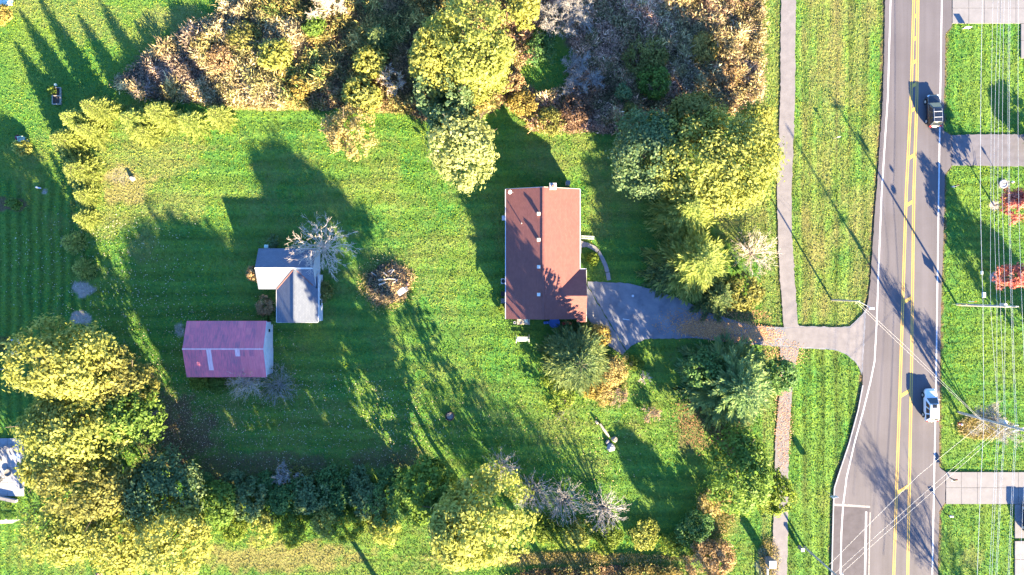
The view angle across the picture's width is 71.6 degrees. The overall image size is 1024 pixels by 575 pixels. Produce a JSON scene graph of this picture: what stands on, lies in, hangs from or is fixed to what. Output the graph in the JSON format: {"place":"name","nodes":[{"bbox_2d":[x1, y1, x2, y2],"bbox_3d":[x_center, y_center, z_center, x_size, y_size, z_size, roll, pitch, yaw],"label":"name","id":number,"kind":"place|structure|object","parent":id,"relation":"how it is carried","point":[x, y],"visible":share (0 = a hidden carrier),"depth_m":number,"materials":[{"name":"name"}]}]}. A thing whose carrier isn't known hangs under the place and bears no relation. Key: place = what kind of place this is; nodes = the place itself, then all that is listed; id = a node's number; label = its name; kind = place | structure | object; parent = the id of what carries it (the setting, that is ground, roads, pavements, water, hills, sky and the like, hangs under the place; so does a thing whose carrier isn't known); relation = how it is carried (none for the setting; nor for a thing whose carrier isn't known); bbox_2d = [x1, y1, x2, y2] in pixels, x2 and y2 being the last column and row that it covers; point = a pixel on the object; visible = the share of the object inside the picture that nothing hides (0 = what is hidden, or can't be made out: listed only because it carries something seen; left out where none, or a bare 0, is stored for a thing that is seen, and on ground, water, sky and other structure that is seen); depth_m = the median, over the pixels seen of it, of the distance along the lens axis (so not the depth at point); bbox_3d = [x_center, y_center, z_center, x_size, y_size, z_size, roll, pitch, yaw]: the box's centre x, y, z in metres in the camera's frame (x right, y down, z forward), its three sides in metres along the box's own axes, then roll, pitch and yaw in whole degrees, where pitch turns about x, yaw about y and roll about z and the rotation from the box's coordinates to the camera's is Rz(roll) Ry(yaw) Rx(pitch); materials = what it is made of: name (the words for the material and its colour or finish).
{"place":"outdoors","nodes":[
{"label":"outdoors","id":0,"kind":"place"},
{"bbox_2d":[0,0,1023,574],"bbox_3d":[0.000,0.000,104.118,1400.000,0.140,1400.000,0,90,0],"label":"ground","id":1,"kind":"structure","parent":0,"point":[496,362],"depth_m":104.12,"materials":[{"name":"plant"}]},
{"bbox_2d":[0,438,23,495],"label":"patio","id":2,"kind":"structure","parent":1,"relation":"on","point":[9,485],"depth_m":103.94,"materials":[{"name":"concrete"}]},
{"bbox_2d":[14,447,83,495],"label":"tree","id":3,"kind":"object","parent":1,"relation":"on","point":[25,474],"visible":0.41,"depth_m":95.84,"materials":[{"name":"yellow plant"}]},
{"bbox_2d":[12,496,110,568],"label":"tree","id":4,"kind":"object","parent":1,"relation":"on","point":[64,534],"visible":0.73,"depth_m":97.35,"materials":[{"name":"yellow plant"}]},
{"bbox_2d":[0,312,124,402],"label":"tree","id":5,"kind":"object","parent":1,"relation":"on","point":[69,381],"visible":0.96,"depth_m":91.68,"materials":[{"name":"yellow plant"}]},
{"bbox_2d":[49,127,96,161],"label":"spruce tree","id":6,"kind":"object","parent":1,"relation":"on","point":[66,142],"visible":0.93,"depth_m":101.60,"materials":[{"name":"yellow plant"}]},
{"bbox_2d":[6,372,142,474],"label":"tree","id":7,"kind":"object","parent":1,"relation":"on","point":[42,430],"visible":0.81,"depth_m":93.25,"materials":[{"name":"yellow plant"}]},
{"bbox_2d":[62,152,108,191],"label":"tree","id":8,"kind":"object","parent":1,"relation":"on","point":[80,171],"visible":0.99,"depth_m":102.36,"materials":[{"name":"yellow plant"}]},
{"bbox_2d":[30,447,142,529],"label":"tree","id":9,"kind":"object","parent":1,"relation":"on","point":[101,500],"visible":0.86,"depth_m":93.87,"materials":[{"name":"yellow plant"}]},
{"bbox_2d":[75,120,111,150],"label":"spruce tree","id":10,"kind":"object","parent":1,"relation":"on","point":[88,131],"visible":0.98,"depth_m":101.86,"materials":[{"name":"yellow plant"}]},
{"bbox_2d":[79,95,124,132],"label":"spruce tree","id":11,"kind":"object","parent":1,"relation":"on","point":[101,111],"visible":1,"depth_m":101.36,"materials":[{"name":"yellow plant"}]},
{"bbox_2d":[73,501,155,574],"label":"tree","id":12,"kind":"object","parent":1,"relation":"on","point":[112,554],"visible":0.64,"depth_m":96.26,"materials":[{"name":"yellow plant"}]},
{"bbox_2d":[78,342,163,411],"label":"tree","id":13,"kind":"object","parent":1,"relation":"on","point":[129,383],"visible":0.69,"depth_m":95.23,"materials":[{"name":"yellow plant"}]},
{"bbox_2d":[98,389,167,446],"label":"tree","id":14,"kind":"object","parent":1,"relation":"on","point":[127,421],"visible":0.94,"depth_m":94.85,"materials":[{"name":"green plant"}]},
{"bbox_2d":[119,105,162,145],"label":"spruce tree","id":15,"kind":"object","parent":1,"relation":"on","point":[132,119],"visible":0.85,"depth_m":100.62,"materials":[{"name":"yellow plant"}]},
{"bbox_2d":[134,124,165,150],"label":"spruce tree","id":16,"kind":"object","parent":1,"relation":"on","point":[147,135],"visible":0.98,"depth_m":102.25,"materials":[{"name":"yellow plant"}]},
{"bbox_2d":[114,443,208,534],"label":"tree","id":17,"kind":"object","parent":1,"relation":"on","point":[161,485],"visible":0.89,"depth_m":96.85,"materials":[{"name":"green plant"}]},
{"bbox_2d":[145,100,183,137],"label":"spruce tree","id":18,"kind":"object","parent":1,"relation":"on","point":[164,114],"visible":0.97,"depth_m":101.38,"materials":[{"name":"yellow plant"}]},
{"bbox_2d":[132,493,213,574],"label":"tree","id":19,"kind":"object","parent":1,"relation":"on","point":[191,529],"visible":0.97,"depth_m":93.88,"materials":[{"name":"yellow plant"}]},
{"bbox_2d":[177,111,216,144],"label":"spruce tree","id":20,"kind":"object","parent":1,"relation":"on","point":[194,124],"visible":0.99,"depth_m":101.97,"materials":[{"name":"yellow plant"}]},
{"bbox_2d":[175,480,239,542],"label":"tree","id":21,"kind":"object","parent":1,"relation":"on","point":[222,507],"visible":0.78,"depth_m":99.64,"materials":[{"name":"green plant"}]},
{"bbox_2d":[203,42,233,74],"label":"shrub","id":22,"kind":"object","parent":1,"relation":"on","point":[215,53],"visible":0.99,"depth_m":102.69,"materials":[{"name":"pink plant"}]},
{"bbox_2d":[207,104,239,134],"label":"spruce tree","id":23,"kind":"object","parent":1,"relation":"on","point":[221,118],"visible":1,"depth_m":101.86,"materials":[{"name":"yellow plant"}]},
{"bbox_2d":[182,321,272,376],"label":"barn","id":24,"kind":"structure","parent":1,"relation":"on","point":[217,348],"depth_m":100.35,"materials":[{"name":"red metal"}]},
{"bbox_2d":[225,19,261,50],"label":"shrub","id":25,"kind":"object","parent":1,"relation":"on","point":[234,36],"visible":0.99,"depth_m":102.52,"materials":[{"name":"yellow plant"}]},
{"bbox_2d":[232,475,268,522],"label":"shrub","id":26,"kind":"object","parent":1,"relation":"on","point":[254,508],"visible":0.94,"depth_m":101.28,"materials":[{"name":"green plant"}]},
{"bbox_2d":[243,509,278,549],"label":"shrub","id":27,"kind":"object","parent":1,"relation":"on","point":[265,520],"visible":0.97,"depth_m":102.34,"materials":[{"name":"yellow plant"}]},
{"bbox_2d":[256,37,293,70],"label":"tree","id":28,"kind":"object","parent":1,"relation":"on","point":[263,59],"visible":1,"depth_m":101.57,"materials":[{"name":"yellow plant"}]},
{"bbox_2d":[264,474,312,514],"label":"shrub","id":29,"kind":"object","parent":1,"relation":"on","point":[277,496],"visible":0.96,"depth_m":101.48,"materials":[{"name":"green plant"}]},
{"bbox_2d":[255,248,322,322],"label":"shed","id":30,"kind":"structure","parent":1,"relation":"on","point":[294,283],"depth_m":100.78,"materials":[{"name":"grey"}]},
{"bbox_2d":[276,510,310,549],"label":"shrub","id":31,"kind":"object","parent":1,"relation":"on","point":[297,529],"visible":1,"depth_m":101.93,"materials":[{"name":"green plant"}]},
{"bbox_2d":[293,471,333,514],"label":"shrub","id":32,"kind":"object","parent":1,"relation":"on","point":[301,504],"visible":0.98,"depth_m":101.22,"materials":[{"name":"green plant"}]},
{"bbox_2d":[286,213,361,281],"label":"bare tree","id":33,"kind":"object","parent":1,"relation":"on","point":[325,247],"visible":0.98,"depth_m":100.15,"materials":[{"name":"grey plant"}]},
{"bbox_2d":[309,506,344,539],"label":"shrub","id":34,"kind":"object","parent":1,"relation":"on","point":[322,528],"visible":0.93,"depth_m":101.56,"materials":[{"name":"green plant"}]},
{"bbox_2d":[315,466,352,517],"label":"shrub","id":35,"kind":"object","parent":1,"relation":"on","point":[338,498],"visible":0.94,"depth_m":101.68,"materials":[{"name":"green plant"}]},
{"bbox_2d":[327,508,367,543],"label":"shrub","id":36,"kind":"object","parent":1,"relation":"on","point":[357,521],"visible":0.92,"depth_m":101.83,"materials":[{"name":"green plant"}]},
{"bbox_2d":[319,102,378,161],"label":"shrub","id":37,"kind":"object","parent":1,"relation":"on","point":[333,133],"visible":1,"depth_m":100.96,"materials":[{"name":"yellow plant"}]},
{"bbox_2d":[340,75,382,114],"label":"tree","id":38,"kind":"object","parent":1,"relation":"on","point":[375,97],"visible":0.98,"depth_m":101.17,"materials":[{"name":"yellow plant"}]},
{"bbox_2d":[348,480,387,520],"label":"shrub","id":39,"kind":"object","parent":1,"relation":"on","point":[359,498],"visible":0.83,"depth_m":101.22,"materials":[{"name":"green plant"}]},
{"bbox_2d":[351,45,388,79],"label":"tree","id":40,"kind":"object","parent":1,"relation":"on","point":[375,66],"visible":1,"depth_m":101.46,"materials":[{"name":"yellow plant"}]},
{"bbox_2d":[366,23,397,54],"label":"spruce tree","id":41,"kind":"object","parent":1,"relation":"on","point":[379,35],"visible":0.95,"depth_m":101.58,"materials":[{"name":"green plant"}]},
{"bbox_2d":[363,475,404,527],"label":"shrub","id":42,"kind":"object","parent":1,"relation":"on","point":[390,490],"visible":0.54,"depth_m":100.33,"materials":[{"name":"green plant"}]},
{"bbox_2d":[366,507,401,548],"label":"shrub","id":43,"kind":"object","parent":1,"relation":"on","point":[372,524],"visible":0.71,"depth_m":101.82,"materials":[{"name":"yellow plant"}]},
{"bbox_2d":[363,259,416,307],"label":"brush pile","id":44,"kind":"object","parent":1,"relation":"on","point":[386,293],"visible":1,"depth_m":103.46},
{"bbox_2d":[391,451,458,526],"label":"tree","id":45,"kind":"object","parent":1,"relation":"on","point":[408,504],"visible":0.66,"depth_m":93.79,"materials":[{"name":"green plant"}]},
{"bbox_2d":[405,13,465,102],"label":"tree","id":46,"kind":"object","parent":1,"relation":"on","point":[424,55],"visible":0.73,"depth_m":95.39,"materials":[{"name":"yellow plant"}]},
{"bbox_2d":[109,0,770,574],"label":"meadow weeds","id":47,"kind":"object","parent":1,"relation":"on","point":[255,76],"visible":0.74,"depth_m":103.32,"materials":[{"name":"plant"}]},
{"bbox_2d":[411,64,479,142],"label":"tree","id":48,"kind":"object","parent":1,"relation":"on","point":[463,103],"visible":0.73,"depth_m":96.99,"materials":[{"name":"green plant"}]},
{"bbox_2d":[425,106,499,195],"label":"tree","id":49,"kind":"object","parent":1,"relation":"on","point":[476,145],"visible":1,"depth_m":96.47,"materials":[{"name":"yellow plant"}]},
{"bbox_2d":[427,0,516,104],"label":"tree","id":50,"kind":"object","parent":1,"relation":"on","point":[481,75],"visible":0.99,"depth_m":93.33,"materials":[{"name":"yellow plant"}]},
{"bbox_2d":[422,456,541,573],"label":"tree","id":51,"kind":"object","parent":1,"relation":"on","point":[453,514],"visible":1,"depth_m":87.35,"materials":[{"name":"yellow plant"}]},
{"bbox_2d":[505,0,539,30],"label":"tree","id":52,"kind":"object","parent":1,"relation":"on","point":[520,10],"visible":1,"depth_m":98.29,"materials":[{"name":"yellow plant"}]},
{"bbox_2d":[507,88,538,116],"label":"shrub","id":53,"kind":"object","parent":1,"relation":"on","point":[514,103],"visible":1,"depth_m":102.04,"materials":[{"name":"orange plant"}]},
{"bbox_2d":[523,24,556,67],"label":"shrub","id":54,"kind":"object","parent":1,"relation":"on","point":[543,39],"visible":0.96,"depth_m":101.88,"materials":[{"name":"green plant"}]},
{"bbox_2d":[505,183,586,321],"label":"house","id":55,"kind":"structure","parent":1,"relation":"on","point":[545,276],"depth_m":100.24,"materials":[{"name":"red"}]},
{"bbox_2d":[533,513,562,549],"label":"shrub","id":56,"kind":"object","parent":1,"relation":"on","point":[542,531],"visible":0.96,"depth_m":103.01,"materials":[{"name":"green plant"}]},
{"bbox_2d":[533,104,566,136],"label":"shrub","id":57,"kind":"object","parent":1,"relation":"on","point":[549,112],"visible":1,"depth_m":102.36,"materials":[{"name":"yellow plant"}]},
{"bbox_2d":[534,361,575,410],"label":"shrub","id":58,"kind":"object","parent":1,"relation":"on","point":[561,395],"visible":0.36,"depth_m":102.38,"materials":[{"name":"green plant"}]},
{"bbox_2d":[533,0,594,37],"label":"bare tree","id":59,"kind":"object","parent":1,"relation":"on","point":[553,11],"visible":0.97,"depth_m":100.84,"materials":[{"name":"grey plant"}]},
{"bbox_2d":[543,477,591,524],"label":"bare tree","id":60,"kind":"object","parent":1,"relation":"on","point":[563,498],"visible":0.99,"depth_m":101.89,"materials":[{"name":"grey plant"}]},
{"bbox_2d":[533,319,613,395],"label":"spruce tree","id":61,"kind":"object","parent":1,"relation":"on","point":[578,359],"visible":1,"depth_m":97.26,"materials":[{"name":"green plant"}]},
{"bbox_2d":[559,90,594,134],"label":"shrub","id":62,"kind":"object","parent":1,"relation":"on","point":[570,114],"visible":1,"depth_m":102.38,"materials":[{"name":"brown plant"}]},
{"bbox_2d":[561,516,593,547],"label":"shrub","id":63,"kind":"object","parent":1,"relation":"on","point":[577,533],"visible":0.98,"depth_m":103.01,"materials":[{"name":"green plant"}]},
{"bbox_2d":[560,47,606,100],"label":"bare shrub","id":64,"kind":"object","parent":1,"relation":"on","point":[576,70],"visible":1,"depth_m":101.86,"materials":[{"name":"grey plant"}]},
{"bbox_2d":[189,97,1009,574],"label":"long grass","id":65,"kind":"structure","parent":1,"relation":"on","point":[723,521],"depth_m":103.90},
{"bbox_2d":[579,480,629,538],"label":"bare tree","id":66,"kind":"object","parent":1,"relation":"on","point":[605,508],"visible":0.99,"depth_m":101.74,"materials":[{"name":"grey plant"}]},
{"bbox_2d":[590,518,624,555],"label":"shrub","id":67,"kind":"object","parent":1,"relation":"on","point":[614,539],"visible":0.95,"depth_m":102.94,"materials":[{"name":"green plant"}]},
{"bbox_2d":[598,352,632,390],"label":"shrub","id":68,"kind":"object","parent":1,"relation":"on","point":[621,371],"visible":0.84,"depth_m":102.47,"materials":[{"name":"yellow plant"}]},
{"bbox_2d":[626,517,659,550],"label":"shrub","id":69,"kind":"object","parent":1,"relation":"on","point":[646,540],"visible":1,"depth_m":103.06,"materials":[{"name":"yellow plant"}]},
{"bbox_2d":[605,104,684,200],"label":"tree","id":70,"kind":"object","parent":1,"relation":"on","point":[646,139],"visible":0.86,"depth_m":95.53,"materials":[{"name":"green plant"}]},
{"bbox_2d":[621,32,669,76],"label":"shrub","id":71,"kind":"object","parent":1,"relation":"on","point":[663,56],"visible":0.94,"depth_m":102.14,"materials":[{"name":"green plant"}]},
{"bbox_2d":[634,63,671,100],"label":"shrub","id":72,"kind":"object","parent":1,"relation":"on","point":[663,81],"visible":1,"depth_m":102.05,"materials":[{"name":"green plant"}]},
{"bbox_2d":[634,247,680,298],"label":"spruce tree","id":73,"kind":"object","parent":1,"relation":"on","point":[658,275],"visible":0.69,"depth_m":101.44,"materials":[{"name":"green plant"}]},
{"bbox_2d":[643,175,715,248],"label":"spruce tree","id":74,"kind":"object","parent":1,"relation":"on","point":[673,215],"visible":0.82,"depth_m":98.49,"materials":[{"name":"green plant"}]},
{"bbox_2d":[635,221,732,305],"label":"spruce tree","id":75,"kind":"object","parent":1,"relation":"on","point":[698,259],"visible":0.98,"depth_m":98.49,"materials":[{"name":"green plant"}]},
{"bbox_2d":[673,507,714,547],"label":"shrub","id":76,"kind":"object","parent":1,"relation":"on","point":[692,521],"visible":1,"depth_m":102.28,"materials":[{"name":"green plant"}]},
{"bbox_2d":[666,89,729,157],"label":"tree","id":77,"kind":"object","parent":1,"relation":"on","point":[693,103],"visible":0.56,"depth_m":97.14,"materials":[{"name":"green plant"}]},
{"bbox_2d":[681,345,725,389],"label":"tree","id":78,"kind":"object","parent":1,"relation":"on","point":[708,371],"visible":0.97,"depth_m":96.67,"materials":[{"name":"green plant"}]},
{"bbox_2d":[687,31,721,63],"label":"shrub","id":79,"kind":"object","parent":1,"relation":"on","point":[702,40],"visible":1,"depth_m":102.39,"materials":[{"name":"green plant"}]},
{"bbox_2d":[683,537,736,574],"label":"shrub","id":80,"kind":"object","parent":1,"relation":"on","point":[720,550],"visible":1,"depth_m":102.27,"materials":[{"name":"brown plant"}]},
{"bbox_2d":[685,276,737,322],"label":"spruce tree","id":81,"kind":"object","parent":1,"relation":"on","point":[717,298],"visible":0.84,"depth_m":100.52,"materials":[{"name":"green plant"}]},
{"bbox_2d":[640,104,789,221],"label":"tree","id":82,"kind":"object","parent":1,"relation":"on","point":[723,170],"visible":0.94,"depth_m":93.00,"materials":[{"name":"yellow plant"}]},
{"bbox_2d":[671,329,776,432],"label":"spruce tree","id":83,"kind":"object","parent":1,"relation":"on","point":[738,389],"visible":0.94,"depth_m":97.16,"materials":[{"name":"green plant"}]},
{"bbox_2d":[706,55,744,87],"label":"shrub","id":84,"kind":"object","parent":1,"relation":"on","point":[723,75],"visible":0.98,"depth_m":102.81,"materials":[{"name":"brown plant"}]},
{"bbox_2d":[702,419,775,516],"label":"tree","id":85,"kind":"object","parent":1,"relation":"on","point":[749,463],"visible":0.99,"depth_m":94.65,"materials":[{"name":"green plant"}]},
{"bbox_2d":[724,270,765,312],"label":"tree","id":86,"kind":"object","parent":1,"relation":"on","point":[744,303],"visible":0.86,"depth_m":100.17,"materials":[{"name":"yellow plant"}]},
{"bbox_2d":[724,97,778,161],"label":"tree","id":87,"kind":"object","parent":1,"relation":"on","point":[768,114],"visible":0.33,"depth_m":97.40,"materials":[{"name":"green plant"}]},
{"bbox_2d":[729,227,780,278],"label":"bare shrub","id":88,"kind":"object","parent":1,"relation":"on","point":[750,252],"visible":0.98,"depth_m":102.32,"materials":[{"name":"beige plant"}]},
{"bbox_2d":[746,465,799,517],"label":"tree","id":89,"kind":"object","parent":1,"relation":"on","point":[771,507],"visible":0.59,"depth_m":98.48,"materials":[{"name":"green plant"}]},
{"bbox_2d":[763,356,799,395],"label":"tree","id":90,"kind":"object","parent":1,"relation":"on","point":[788,381],"visible":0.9,"depth_m":99.09,"materials":[{"name":"green plant"}]},
{"bbox_2d":[967,400,1023,448],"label":"bare tree","id":91,"kind":"object","parent":1,"relation":"on","point":[992,414],"visible":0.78,"depth_m":98.45,"materials":[{"name":"grey plant"}]},
{"bbox_2d":[992,262,1023,290],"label":"tree","id":92,"kind":"object","parent":1,"relation":"on","point":[1017,282],"visible":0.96,"depth_m":99.04,"materials":[{"name":"red plant"}]},
{"bbox_2d":[993,185,1023,225],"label":"tree","id":93,"kind":"object","parent":1,"relation":"on","point":[1016,200],"visible":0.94,"depth_m":98.82,"materials":[{"name":"red plant"}]},
{"bbox_2d":[588,281,865,373],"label":"driveway","id":94,"kind":"structure","parent":0,"point":[641,309],"depth_m":103.98,"materials":[{"name":"asphalt"}]},
{"bbox_2d":[1,206,808,514],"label":"fallen leaves","id":95,"kind":"object","parent":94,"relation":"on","point":[713,327],"visible":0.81,"depth_m":103.95,"materials":[{"name":"plant"}]},
{"bbox_2d":[587,286,625,353],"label":"garage apron","id":96,"kind":"object","parent":94,"relation":"attached to","point":[595,314],"visible":0.66,"depth_m":103.98,"materials":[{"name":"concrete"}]},
{"bbox_2d":[784,315,863,370],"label":"driveway mouth","id":97,"kind":"object","parent":94,"relation":"attached to","point":[848,341],"visible":1,"depth_m":103.98},
{"bbox_2d":[772,346,798,574],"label":"path","id":98,"kind":"structure","parent":0,"point":[780,531],"depth_m":103.97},
{"bbox_2d":[777,0,799,327],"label":"path","id":99,"kind":"structure","parent":0,"point":[786,131],"depth_m":103.97,"materials":[{"name":"concrete"}]},
{"bbox_2d":[831,0,951,574],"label":"road","id":100,"kind":"structure","parent":0,"point":[891,454],"depth_m":103.99,"materials":[{"name":"asphalt"}]},
{"bbox_2d":[921,388,939,421],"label":"car","id":101,"kind":"object","parent":100,"relation":"on","point":[930,412],"visible":1,"depth_m":102.86,"materials":[{"name":"white paint"}]},
{"bbox_2d":[924,94,942,127],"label":"car","id":102,"kind":"object","parent":100,"relation":"on","point":[934,113],"visible":1,"depth_m":102.81,"materials":[{"name":"black paint"}]},
{"bbox_2d":[946,472,1023,503],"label":"concrete driveway","id":103,"kind":"structure","parent":0,"point":[964,488],"depth_m":103.97,"materials":[{"name":"concrete"}]},
{"bbox_2d":[952,134,1023,166],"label":"neighbour driveway","id":104,"kind":"structure","parent":0,"point":[966,149],"depth_m":103.97,"materials":[{"name":"concrete"}]},
{"bbox_2d":[952,0,1023,23],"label":"concrete driveway","id":105,"kind":"structure","parent":0,"point":[972,11],"depth_m":103.97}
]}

